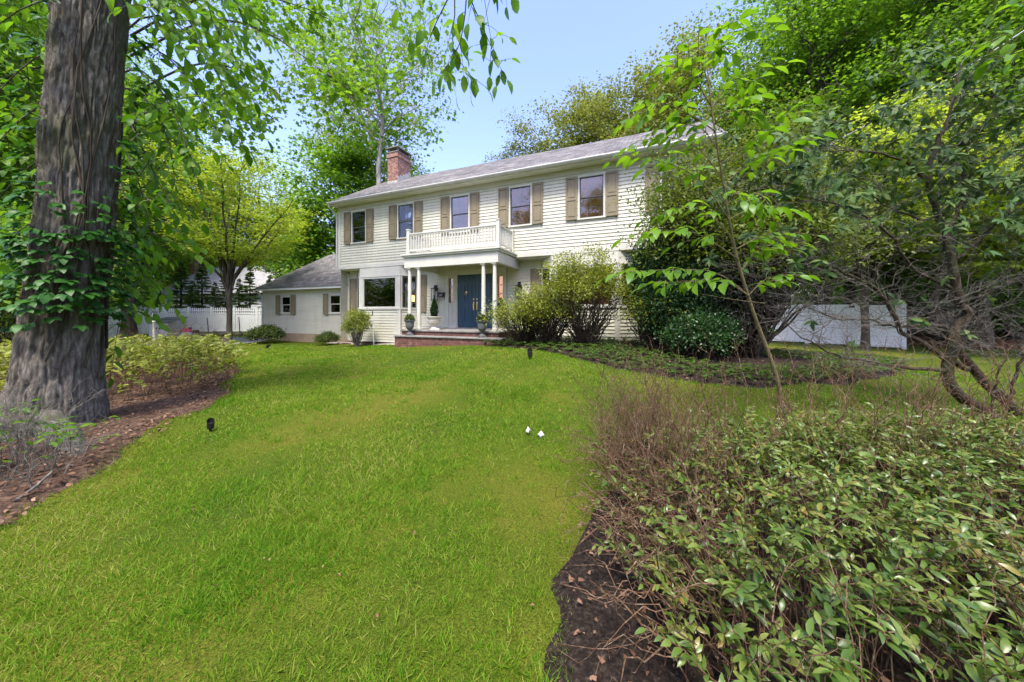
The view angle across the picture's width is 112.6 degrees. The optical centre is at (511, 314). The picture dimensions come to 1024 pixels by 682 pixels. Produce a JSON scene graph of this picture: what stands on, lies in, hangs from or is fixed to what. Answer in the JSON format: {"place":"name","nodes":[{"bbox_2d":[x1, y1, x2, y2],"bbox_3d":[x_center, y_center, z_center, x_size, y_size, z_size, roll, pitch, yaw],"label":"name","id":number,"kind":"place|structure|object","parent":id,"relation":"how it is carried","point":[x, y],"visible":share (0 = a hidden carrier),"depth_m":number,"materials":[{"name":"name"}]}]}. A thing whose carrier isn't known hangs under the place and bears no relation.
{"place":"outdoors","nodes":[
{"label":"outdoors","id":0,"kind":"place"},
{"bbox_2d":[108,337,267,345],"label":"driveway","id":1,"kind":"structure","parent":0,"point":[241,339],"depth_m":17.51,"materials":[{"name":"grey asphalt"}]},
{"bbox_2d":[150,311,157,343],"bbox_3d":[-14.505,0.683,13.836,0.261,1.710,0.228,0,0,0],"label":"lamp post","id":2,"kind":"object","parent":1,"relation":"on","point":[154,323],"visible":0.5,"depth_m":13.81,"materials":[{"name":"white metal"}]},
{"bbox_2d":[149,320,176,339],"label":"storage shed","id":3,"kind":"structure","parent":1,"relation":"on","point":[171,324],"depth_m":18.32,"materials":[{"name":"plastic"}]},
{"bbox_2d":[149,324,157,338],"bbox_3d":[-18.984,0.920,18.090,0.337,0.820,0.060,0,0,-28],"label":"door","id":4,"kind":"structure","parent":3,"relation":"in","point":[150,325],"depth_m":18.04,"materials":[{"name":"metal"}]},
{"bbox_2d":[372,0,519,109],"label":"overhanging branch","id":5,"kind":"object","parent":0,"point":[455,58],"visible":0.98,"depth_m":3.10,"materials":[{"name":"green plant"}]},
{"bbox_2d":[465,0,520,99],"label":"hanging spray","id":6,"kind":"object","parent":5,"relation":"hanging from","point":[502,74],"visible":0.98,"depth_m":3.00,"materials":[{"name":"green plant"}]},
{"bbox_2d":[3,0,900,306],"label":"sky","id":7,"kind":"structure","parent":0,"point":[559,42],"materials":[{"name":"blue"}]},
{"bbox_2d":[0,326,1023,681],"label":"lawn","id":8,"kind":"structure","parent":0,"point":[548,480],"depth_m":2.31,"materials":[{"name":"plant"}]},
{"bbox_2d":[0,179,133,343],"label":"lilac bush","id":9,"kind":"object","parent":8,"relation":"on","point":[2,288],"visible":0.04,"depth_m":9.13,"materials":[{"name":"green plant"}]},
{"bbox_2d":[0,215,144,345],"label":"lilac bush","id":10,"kind":"object","parent":8,"relation":"on","point":[9,322],"depth_m":11.25,"materials":[{"name":"green plant"}]},
{"bbox_2d":[0,0,170,251],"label":"maple tree","id":11,"kind":"object","parent":8,"relation":"on","point":[29,25],"visible":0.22,"depth_m":14.01,"materials":[{"name":"green plant"}]},
{"bbox_2d":[0,0,186,283],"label":"maple tree","id":12,"kind":"object","parent":8,"relation":"on","point":[41,24],"visible":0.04,"depth_m":16.93,"materials":[{"name":"green plant"}]},
{"bbox_2d":[0,2,199,280],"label":"maple tree","id":13,"kind":"object","parent":8,"relation":"on","point":[131,62],"depth_m":26.49,"materials":[{"name":"green plant"}]},
{"bbox_2d":[0,355,239,526],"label":"leaf litter bed","id":14,"kind":"object","parent":8,"relation":"on","point":[9,493],"visible":0.16,"depth_m":3.93,"materials":[{"name":"brown plant"}]},
{"bbox_2d":[13,471,53,500],"bbox_3d":[-3.698,1.338,2.617,0.025,0.187,0.241,0,0,16],"label":"stick","id":15,"kind":"object","parent":14,"relation":"on","point":[37,484],"visible":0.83,"depth_m":2.64,"materials":[{"name":"grey wood"}]},
{"bbox_2d":[0,0,131,466],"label":"oak tree","id":16,"kind":"object","parent":14,"relation":"on","point":[65,362],"visible":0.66,"depth_m":4.03,"materials":[{"name":"brown plant"}]},
{"bbox_2d":[0,0,155,377],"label":"climbing vine","id":17,"kind":"object","parent":16,"relation":"attached to","point":[9,280],"visible":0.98,"depth_m":4.00,"materials":[{"name":"green plant"}]},
{"bbox_2d":[0,363,141,491],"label":"leucothoe bush","id":18,"kind":"object","parent":14,"relation":"on","point":[19,434],"visible":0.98,"depth_m":3.04,"materials":[{"name":"green plant"}]},
{"bbox_2d":[0,0,291,388],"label":"young hickory","id":19,"kind":"object","parent":14,"relation":"on","point":[171,32],"visible":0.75,"depth_m":4.83,"materials":[{"name":"green plant"}]},
{"bbox_2d":[0,315,255,400],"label":"leucothoe bush","id":20,"kind":"object","parent":8,"relation":"on","point":[181,347],"visible":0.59,"depth_m":6.45,"materials":[{"name":"green plant"}]},
{"bbox_2d":[111,277,158,317],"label":"lilac bush","id":21,"kind":"object","parent":8,"relation":"on","point":[141,293],"visible":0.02,"depth_m":21.91,"materials":[{"name":"green plant"}]},
{"bbox_2d":[110,260,161,325],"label":"lilac bush","id":22,"kind":"object","parent":8,"relation":"on","point":[141,288],"visible":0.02,"depth_m":17.74,"materials":[{"name":"green plant"}]},
{"bbox_2d":[24,19,249,304],"bbox_3d":[-35.640,-11.919,30.310,18.465,26.339,18.026,0,0,-11],"label":"maple tree","id":23,"kind":"object","parent":8,"relation":"on","point":[164,246],"visible":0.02,"depth_m":31.99,"materials":[{"name":"green plant"}]},
{"bbox_2d":[108,306,166,337],"bbox_3d":[-23.587,0.514,21.200,0.150,2.152,8.542,0,0,-25],"label":"picket fence","id":24,"kind":"object","parent":8,"relation":"on","point":[161,314],"visible":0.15,"depth_m":21.94,"materials":[{"name":"white wood"}]},
{"bbox_2d":[161,317,187,335],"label":"storage shed","id":25,"kind":"structure","parent":8,"relation":"on","point":[181,324],"depth_m":19.59,"materials":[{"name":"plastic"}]},
{"bbox_2d":[163,261,193,313],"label":"spruce tree","id":26,"kind":"object","parent":8,"relation":"on","point":[178,276],"visible":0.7,"depth_m":27.36,"materials":[{"name":"green plant"}]},
{"bbox_2d":[183,280,202,311],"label":"spruce tree","id":27,"kind":"object","parent":8,"relation":"on","point":[191,292],"visible":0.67,"depth_m":26.75,"materials":[{"name":"green plant"}]},
{"bbox_2d":[185,262,213,312],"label":"spruce tree","id":28,"kind":"object","parent":8,"relation":"on","point":[202,273],"visible":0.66,"depth_m":27.90,"materials":[{"name":"green plant"}]},
{"bbox_2d":[140,134,266,297],"bbox_3d":[-36.811,-10.157,39.572,17.194,22.518,19.559,0,0,-7],"label":"tulip tree","id":29,"kind":"object","parent":8,"relation":"on","point":[211,262],"visible":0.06,"depth_m":38.49,"materials":[{"name":"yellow plant"}]},
{"bbox_2d":[207,418,213,431],"bbox_3d":[-3.473,1.302,3.935,0.074,0.206,0.066,0,0,43],"label":"garden spotlight","id":30,"kind":"object","parent":8,"relation":"on","point":[210,424],"visible":0.96,"depth_m":3.93,"materials":[{"name":"black metal"}]},
{"bbox_2d":[0,0,421,343],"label":"maple tree","id":31,"kind":"object","parent":8,"relation":"on","point":[341,91],"visible":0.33,"depth_m":11.94,"materials":[{"name":"green plant"}]},
{"bbox_2d":[165,306,260,331],"bbox_3d":[-21.345,0.463,25.250,8.208,2.111,0.150,0,0,-4],"label":"picket fence","id":32,"kind":"object","parent":8,"relation":"on","point":[248,319],"visible":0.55,"depth_m":25.22,"materials":[{"name":"white wood"}]},
{"bbox_2d":[208,282,224,312],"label":"spruce tree","id":33,"kind":"object","parent":8,"relation":"on","point":[213,292],"visible":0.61,"depth_m":26.92,"materials":[{"name":"green plant"}]},
{"bbox_2d":[117,130,326,342],"bbox_3d":[-13.236,-3.012,16.730,8.652,8.994,8.829,0,0,0],"label":"garden maple","id":34,"kind":"object","parent":8,"relation":"on","point":[256,252],"visible":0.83,"depth_m":15.67,"materials":[{"name":"green plant"}]},
{"bbox_2d":[213,273,235,312],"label":"spruce tree","id":35,"kind":"object","parent":8,"relation":"on","point":[222,302],"visible":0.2,"depth_m":27.30,"materials":[{"name":"green plant"}]},
{"bbox_2d":[160,256,301,312],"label":"neighbour house","id":36,"kind":"structure","parent":8,"relation":"on","point":[261,278],"depth_m":32.59,"materials":[{"name":"white paint"}]},
{"bbox_2d":[232,278,247,312],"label":"spruce tree","id":37,"kind":"object","parent":8,"relation":"on","point":[240,298],"visible":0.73,"depth_m":26.75,"materials":[{"name":"green plant"}]},
{"bbox_2d":[174,134,326,267],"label":"tulip tree","id":38,"kind":"object","parent":8,"relation":"on","point":[260,200],"visible":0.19,"depth_m":40.93,"materials":[{"name":"green plant"}]},
{"bbox_2d":[240,267,260,312],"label":"spruce tree","id":39,"kind":"object","parent":8,"relation":"on","point":[249,281],"visible":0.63,"depth_m":27.88,"materials":[{"name":"green plant"}]},
{"bbox_2d":[240,323,287,340],"bbox_3d":[-11.758,0.886,16.320,1.875,0.956,1.709,0,0,17],"label":"boxwood ball","id":40,"kind":"object","parent":8,"relation":"on","point":[272,332],"visible":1,"depth_m":15.97,"materials":[{"name":"green plant"}]},
{"bbox_2d":[241,192,334,265],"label":"tulip tree","id":41,"kind":"object","parent":8,"relation":"on","point":[274,220],"visible":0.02,"depth_m":43.53,"materials":[{"name":"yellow plant"}]},
{"bbox_2d":[247,215,334,293],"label":"sugar maple","id":42,"kind":"object","parent":8,"relation":"on","point":[266,268],"visible":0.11,"depth_m":28.43,"materials":[{"name":"green plant"}]},
{"bbox_2d":[253,125,395,277],"bbox_3d":[-13.987,-6.837,28.106,12.971,16.200,13.570,0,0,0],"label":"sugar maple","id":43,"kind":"object","parent":8,"relation":"on","point":[341,173],"visible":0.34,"depth_m":25.75,"materials":[{"name":"green plant"}]},
{"bbox_2d":[312,330,341,343],"bbox_3d":[-8.044,0.984,14.886,1.188,0.651,1.129,0,0,20],"label":"boxwood ball","id":44,"kind":"object","parent":8,"relation":"on","point":[327,336],"visible":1,"depth_m":14.68,"materials":[{"name":"green plant"}]},
{"bbox_2d":[215,0,463,196],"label":"sycamore tree","id":45,"kind":"object","parent":8,"relation":"on","point":[352,109],"visible":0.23,"depth_m":30.30,"materials":[{"name":"green plant"}]},
{"bbox_2d":[339,303,372,346],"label":"upright shrub","id":46,"kind":"object","parent":8,"relation":"on","point":[354,325],"visible":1,"depth_m":13.49,"materials":[{"name":"green plant"}]},
{"bbox_2d":[329,342,394,344],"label":"walkway","id":47,"kind":"structure","parent":8,"relation":"on","point":[386,343],"depth_m":14.73,"materials":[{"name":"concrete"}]},
{"bbox_2d":[264,0,474,184],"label":"sweetgum tree","id":48,"kind":"object","parent":8,"relation":"on","point":[384,116],"visible":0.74,"depth_m":23.40,"materials":[{"name":"green plant"}]},
{"bbox_2d":[172,410,572,616],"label":"scattered leaves","id":49,"kind":"object","parent":8,"relation":"on","point":[414,532],"visible":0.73,"depth_m":1.88,"materials":[{"name":"brown plant"}]},
{"bbox_2d":[382,159,433,176],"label":"sugar maple","id":50,"kind":"object","parent":8,"relation":"on","point":[421,172],"depth_m":30.99,"materials":[{"name":"green plant"}]},
{"bbox_2d":[393,328,521,346],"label":"brick steps","id":51,"kind":"structure","parent":8,"relation":"on","point":[445,336],"depth_m":11.16,"materials":[{"name":"red brick"}]},
{"bbox_2d":[404,314,415,335],"bbox_3d":[-3.490,0.341,11.653,0.406,0.758,0.408,0,0,-23],"label":"urn planter","id":52,"kind":"object","parent":51,"relation":"on","point":[409,319],"visible":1,"depth_m":11.56,"materials":[{"name":"grey stone"}]},
{"bbox_2d":[426,298,442,329],"bbox_3d":[-2.726,-0.016,11.985,0.580,1.113,0.580,0,0,-23],"label":"urn planter","id":53,"kind":"object","parent":51,"relation":"on","point":[434,318],"visible":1,"depth_m":11.88,"materials":[{"name":"white stone"}]},
{"bbox_2d":[476,314,487,337],"bbox_3d":[-0.925,0.341,10.580,0.410,0.758,0.402,0,0,-23],"label":"urn planter","id":54,"kind":"object","parent":51,"relation":"on","point":[481,325],"visible":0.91,"depth_m":10.49,"materials":[{"name":"grey stone"}]},
{"bbox_2d":[497,297,506,330],"bbox_3d":[-0.376,-0.016,11.386,0.580,1.111,0.580,0,0,-23],"label":"urn planter","id":55,"kind":"object","parent":51,"relation":"on","point":[499,303],"visible":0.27,"depth_m":11.30,"materials":[{"name":"green plant"}]},
{"bbox_2d":[1,208,921,326],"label":"distant woods","id":56,"kind":"object","parent":8,"relation":"on","point":[834,302],"visible":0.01,"depth_m":41.38,"materials":[{"name":"green plant"}]},
{"bbox_2d":[254,122,727,344],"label":"house","id":57,"kind":"structure","parent":8,"relation":"on","point":[463,246],"depth_m":12.80,"materials":[{"name":"paint"}]},
{"bbox_2d":[280,295,289,313],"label":"window","id":58,"kind":"structure","parent":57,"relation":"in","point":[285,299],"depth_m":17.84,"materials":[{"name":"black glass"}]},
{"bbox_2d":[328,294,339,313],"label":"window","id":59,"kind":"structure","parent":57,"relation":"in","point":[334,299],"depth_m":16.48,"materials":[{"name":"black glass"}]},
{"bbox_2d":[350,209,366,243],"bbox_3d":[-6.613,-3.780,14.800,0.920,1.440,0.150,0,0,23],"label":"window","id":60,"kind":"structure","parent":57,"relation":"in","point":[358,217],"depth_m":14.82,"materials":[{"name":"black glass"}]},
{"bbox_2d":[357,266,416,341],"bbox_3d":[-5.379,-0.390,15.007,4.580,3.140,1.560,0,0,23],"label":"bay window","id":61,"kind":"structure","parent":57,"relation":"in","point":[381,290],"depth_m":14.23,"materials":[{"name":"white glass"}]},
{"bbox_2d":[396,201,413,238],"bbox_3d":[-4.287,-3.780,13.832,0.920,1.440,0.150,0,0,23],"label":"window","id":62,"kind":"structure","parent":57,"relation":"in","point":[405,211],"depth_m":13.86,"materials":[{"name":"blue glass"}]},
{"bbox_2d":[449,193,469,233],"bbox_3d":[-1.942,-3.780,12.883,0.920,1.440,0.200,0,0,23],"label":"window","id":63,"kind":"structure","parent":57,"relation":"in","point":[460,203],"depth_m":12.94,"materials":[{"name":"blue glass"}]},
{"bbox_2d":[458,275,475,326],"bbox_3d":[-1.778,-0.512,13.308,0.776,2.035,0.119,0,0,23],"label":"front door","id":64,"kind":"structure","parent":57,"relation":"in","point":[466,283],"depth_m":13.30,"materials":[{"name":"blue paint"}]},
{"bbox_2d":[476,274,492,327],"bbox_3d":[-1.053,-0.512,13.006,0.776,2.035,0.119,0,0,23],"label":"front door","id":65,"kind":"structure","parent":57,"relation":"in","point":[488,277],"depth_m":12.99,"materials":[{"name":"blue paint"}]},
{"bbox_2d":[508,183,532,227],"bbox_3d":[0.312,-3.780,11.944,0.920,1.440,0.200,0,0,23],"label":"window","id":66,"kind":"structure","parent":57,"relation":"in","point":[520,196],"depth_m":12.01,"materials":[{"name":"blue glass"}]},
{"bbox_2d":[577,171,605,219],"bbox_3d":[2.568,-3.780,11.005,0.920,1.440,0.200,0,0,23],"label":"window","id":67,"kind":"structure","parent":57,"relation":"in","point":[591,187],"depth_m":11.06,"materials":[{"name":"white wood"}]},
{"bbox_2d":[541,251,642,340],"bbox_3d":[2.690,-0.390,11.648,4.580,3.140,1.560,0,0,23],"label":"bay window","id":68,"kind":"structure","parent":57,"relation":"in","point":[615,329],"depth_m":10.71,"materials":[{"name":"white wood"}]},
{"bbox_2d":[660,158,691,210],"bbox_3d":[4.825,-3.780,10.066,0.920,1.440,0.200,0,0,23],"label":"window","id":69,"kind":"structure","parent":57,"relation":"in","point":[688,158],"depth_m":10.15,"materials":[{"name":"white metal"}]},
{"bbox_2d":[830,30,1023,144],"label":"utility cable","id":70,"kind":"object","parent":57,"relation":"attached to","point":[931,89],"visible":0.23,"depth_m":8.89,"materials":[{"name":"black rubber"}]},
{"bbox_2d":[0,332,1022,524],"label":"leaf litter","id":71,"kind":"object","parent":8,"relation":"on","point":[226,385],"visible":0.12,"depth_m":4.72,"materials":[{"name":"brown plant"}]},
{"bbox_2d":[482,104,581,161],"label":"oak tree","id":72,"kind":"object","parent":8,"relation":"on","point":[518,149],"visible":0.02,"depth_m":28.82,"materials":[{"name":"green plant"}]},
{"bbox_2d":[521,69,653,154],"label":"oak tree","id":73,"kind":"object","parent":8,"relation":"on","point":[584,114],"visible":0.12,"depth_m":28.21,"materials":[{"name":"green plant"}]},
{"bbox_2d":[487,340,908,388],"bbox_3d":[5.758,1.114,8.969,13.400,0.591,7.400,0,0,0],"label":"planting bed","id":74,"kind":"object","parent":8,"relation":"on","point":[693,375],"visible":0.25,"depth_m":6.98,"materials":[{"name":"brown soil"}]},
{"bbox_2d":[478,279,564,344],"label":"azalea shrub","id":75,"kind":"object","parent":74,"relation":"on","point":[526,334],"visible":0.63,"depth_m":9.57,"materials":[{"name":"green plant"}]},
{"bbox_2d":[506,273,595,344],"bbox_3d":[1.005,-0.122,9.508,2.270,2.204,2.158,0,0,-33],"label":"azalea shrub","id":76,"kind":"object","parent":74,"relation":"on","point":[550,335],"visible":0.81,"depth_m":9.17,"materials":[{"name":"green plant"}]},
{"bbox_2d":[531,241,637,345],"bbox_3d":[2.127,-0.432,9.204,3.338,3.047,2.683,0,0,0],"label":"azalea shrub","id":77,"kind":"object","parent":74,"relation":"on","point":[585,335],"visible":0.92,"depth_m":8.88,"materials":[{"name":"green plant"}]},
{"bbox_2d":[614,226,674,347],"bbox_3d":[3.601,-0.708,8.960,1.855,3.379,1.711,0,0,-27],"label":"yew shrub","id":78,"kind":"object","parent":74,"relation":"on","point":[635,265],"visible":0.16,"depth_m":8.81,"materials":[{"name":"green plant"}]},
{"bbox_2d":[609,279,701,351],"bbox_3d":[3.659,-0.077,8.527,2.678,2.255,2.286,0,0,0],"label":"azalea shrub","id":79,"kind":"object","parent":74,"relation":"on","point":[654,342],"visible":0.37,"depth_m":8.45,"materials":[{"name":"green plant"}]},
{"bbox_2d":[626,203,752,355],"bbox_3d":[4.194,-0.914,8.292,2.996,3.890,2.427,0,0,0],"label":"yew shrub","id":80,"kind":"object","parent":74,"relation":"on","point":[677,300],"visible":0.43,"depth_m":7.79,"materials":[{"name":"green plant"}]},
{"bbox_2d":[482,336,911,382],"bbox_3d":[4.457,0.980,8.278,11.432,0.600,6.096,0,0,17],"label":"pachysandra cover","id":81,"kind":"object","parent":74,"relation":"on","point":[643,349],"visible":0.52,"depth_m":7.29,"materials":[{"name":"green plant"}]},
{"bbox_2d":[651,297,748,359],"bbox_3d":[4.195,0.337,7.579,2.140,1.446,1.602,0,0,0],"label":"holly bush","id":82,"kind":"object","parent":74,"relation":"on","point":[720,336],"visible":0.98,"depth_m":7.32,"materials":[{"name":"green plant"}]},
{"bbox_2d":[606,75,933,358],"bbox_3d":[5.542,-1.815,8.086,5.966,6.220,5.484,0,0,41],"label":"burning bush","id":83,"kind":"object","parent":74,"relation":"on","point":[819,218],"visible":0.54,"depth_m":7.44,"materials":[{"name":"green plant"}]},
{"bbox_2d":[596,9,809,159],"bbox_3d":[12.290,-10.618,26.921,18.430,23.744,16.665,0,0,41],"label":"oak tree","id":84,"kind":"object","parent":8,"relation":"on","point":[655,121],"visible":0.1,"depth_m":23.53,"materials":[{"name":"green plant"}]},
{"bbox_2d":[594,7,844,422],"bbox_3d":[1.927,-0.560,2.960,2.254,3.788,0.924,0,0,-13],"label":"ash sapling","id":85,"kind":"object","parent":8,"relation":"on","point":[761,121],"visible":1,"depth_m":2.96,"materials":[{"name":"green plant"}]},
{"bbox_2d":[502,341,1023,681],"bbox_3d":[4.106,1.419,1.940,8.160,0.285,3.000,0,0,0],"label":"mulch bed","id":86,"kind":"object","parent":8,"relation":"on","point":[606,626],"visible":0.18,"depth_m":1.57,"materials":[{"name":"brown wood"}]},
{"bbox_2d":[536,308,1023,681],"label":"leucothoe bush","id":87,"kind":"object","parent":86,"relation":"on","point":[917,436],"visible":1,"depth_m":1.68,"materials":[{"name":"green plant"}]},
{"bbox_2d":[692,42,841,278],"bbox_3d":[20.622,-11.228,30.681,18.465,24.968,18.026,0,0,21],"label":"maple tree","id":88,"kind":"object","parent":8,"relation":"on","point":[737,96],"depth_m":29.76,"materials":[{"name":"green plant"}]},
{"bbox_2d":[695,0,911,304],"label":"maple tree","id":89,"kind":"object","parent":8,"relation":"on","point":[783,102],"visible":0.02,"depth_m":24.23,"materials":[{"name":"green plant"}]},
{"bbox_2d":[719,303,906,348],"bbox_3d":[12.800,0.478,16.525,8.375,2.090,0.160,0,0,39],"label":"vinyl fence","id":90,"kind":"object","parent":8,"relation":"on","point":[788,333],"visible":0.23,"depth_m":15.09,"materials":[{"name":"white plastic"}]},
{"bbox_2d":[657,0,1023,304],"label":"maple tree","id":91,"kind":"object","parent":8,"relation":"on","point":[814,23],"visible":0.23,"depth_m":19.11,"materials":[{"name":"green plant"}]},
{"bbox_2d":[747,0,937,304],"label":"maple tree","id":92,"kind":"object","parent":8,"relation":"on","point":[852,294],"visible":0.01,"depth_m":29.68,"materials":[{"name":"green plant"}]},
{"bbox_2d":[682,0,1023,418],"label":"tree","id":93,"kind":"object","parent":8,"relation":"on","point":[963,165],"visible":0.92,"depth_m":4.05,"materials":[{"name":"green plant"}]},
{"bbox_2d":[916,0,1023,95],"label":"leafy branch","id":94,"kind":"object","parent":93,"relation":"attached to","point":[981,69],"visible":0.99,"depth_m":3.44,"materials":[{"name":"green plant"}]},
{"bbox_2d":[726,0,1023,332],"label":"maple tree","id":95,"kind":"object","parent":8,"relation":"on","point":[854,7],"visible":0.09,"depth_m":18.09,"materials":[{"name":"green plant"}]},
{"bbox_2d":[766,76,1023,349],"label":"dogwood tree","id":96,"kind":"object","parent":8,"relation":"on","point":[864,334],"visible":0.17,"depth_m":11.61,"materials":[{"name":"green plant"}]},
{"bbox_2d":[794,0,1023,345],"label":"maple tree","id":97,"kind":"object","parent":8,"relation":"on","point":[995,71],"visible":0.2,"depth_m":15.11,"materials":[{"name":"green plant"}]},
{"bbox_2d":[869,282,967,331],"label":"woodland shrub","id":98,"kind":"object","parent":8,"relation":"on","point":[918,287],"visible":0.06,"depth_m":23.78,"materials":[{"name":"green plant"}]},
{"bbox_2d":[835,15,1023,339],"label":"woodland tree","id":99,"kind":"object","parent":8,"relation":"on","point":[945,310],"depth_m":16.88,"materials":[{"name":"green plant"}]},
{"bbox_2d":[848,3,1023,287],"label":"maple tree","id":100,"kind":"object","parent":8,"relation":"on","point":[926,52],"depth_m":17.48,"materials":[{"name":"green plant"}]},
{"bbox_2d":[881,151,1023,292],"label":"dogwood tree","id":101,"kind":"object","parent":8,"relation":"on","point":[995,259],"visible":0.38,"depth_m":11.32,"materials":[{"name":"green plant"}]},
{"bbox_2d":[912,114,992,337],"bbox_3d":[23.904,-6.143,18.863,10.057,15.024,9.857,0,0,0],"label":"woodland tree","id":102,"kind":"object","parent":8,"relation":"on","point":[925,333],"depth_m":19.40,"materials":[{"name":"brown plant"}]},
{"bbox_2d":[904,283,1015,334],"bbox_3d":[29.187,-0.508,22.032,5.855,3.763,6.384,0,0,38],"label":"woodland shrub","id":103,"kind":"object","parent":8,"relation":"on","point":[924,305],"visible":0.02,"depth_m":22.35,"materials":[{"name":"green plant"}]},
{"bbox_2d":[940,287,1023,338],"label":"woodland shrub","id":104,"kind":"object","parent":8,"relation":"on","point":[998,301],"visible":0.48,"depth_m":17.76,"materials":[{"name":"green plant"}]},
{"bbox_2d":[995,278,1015,336],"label":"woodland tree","id":105,"kind":"object","parent":8,"relation":"on","point":[1001,322],"depth_m":19.88,"materials":[{"name":"green plant"}]},
{"bbox_2d":[785,322,1023,349],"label":"woodland floor","id":106,"kind":"structure","parent":0,"point":[1016,338],"depth_m":17.34,"materials":[{"name":"brown plant"}]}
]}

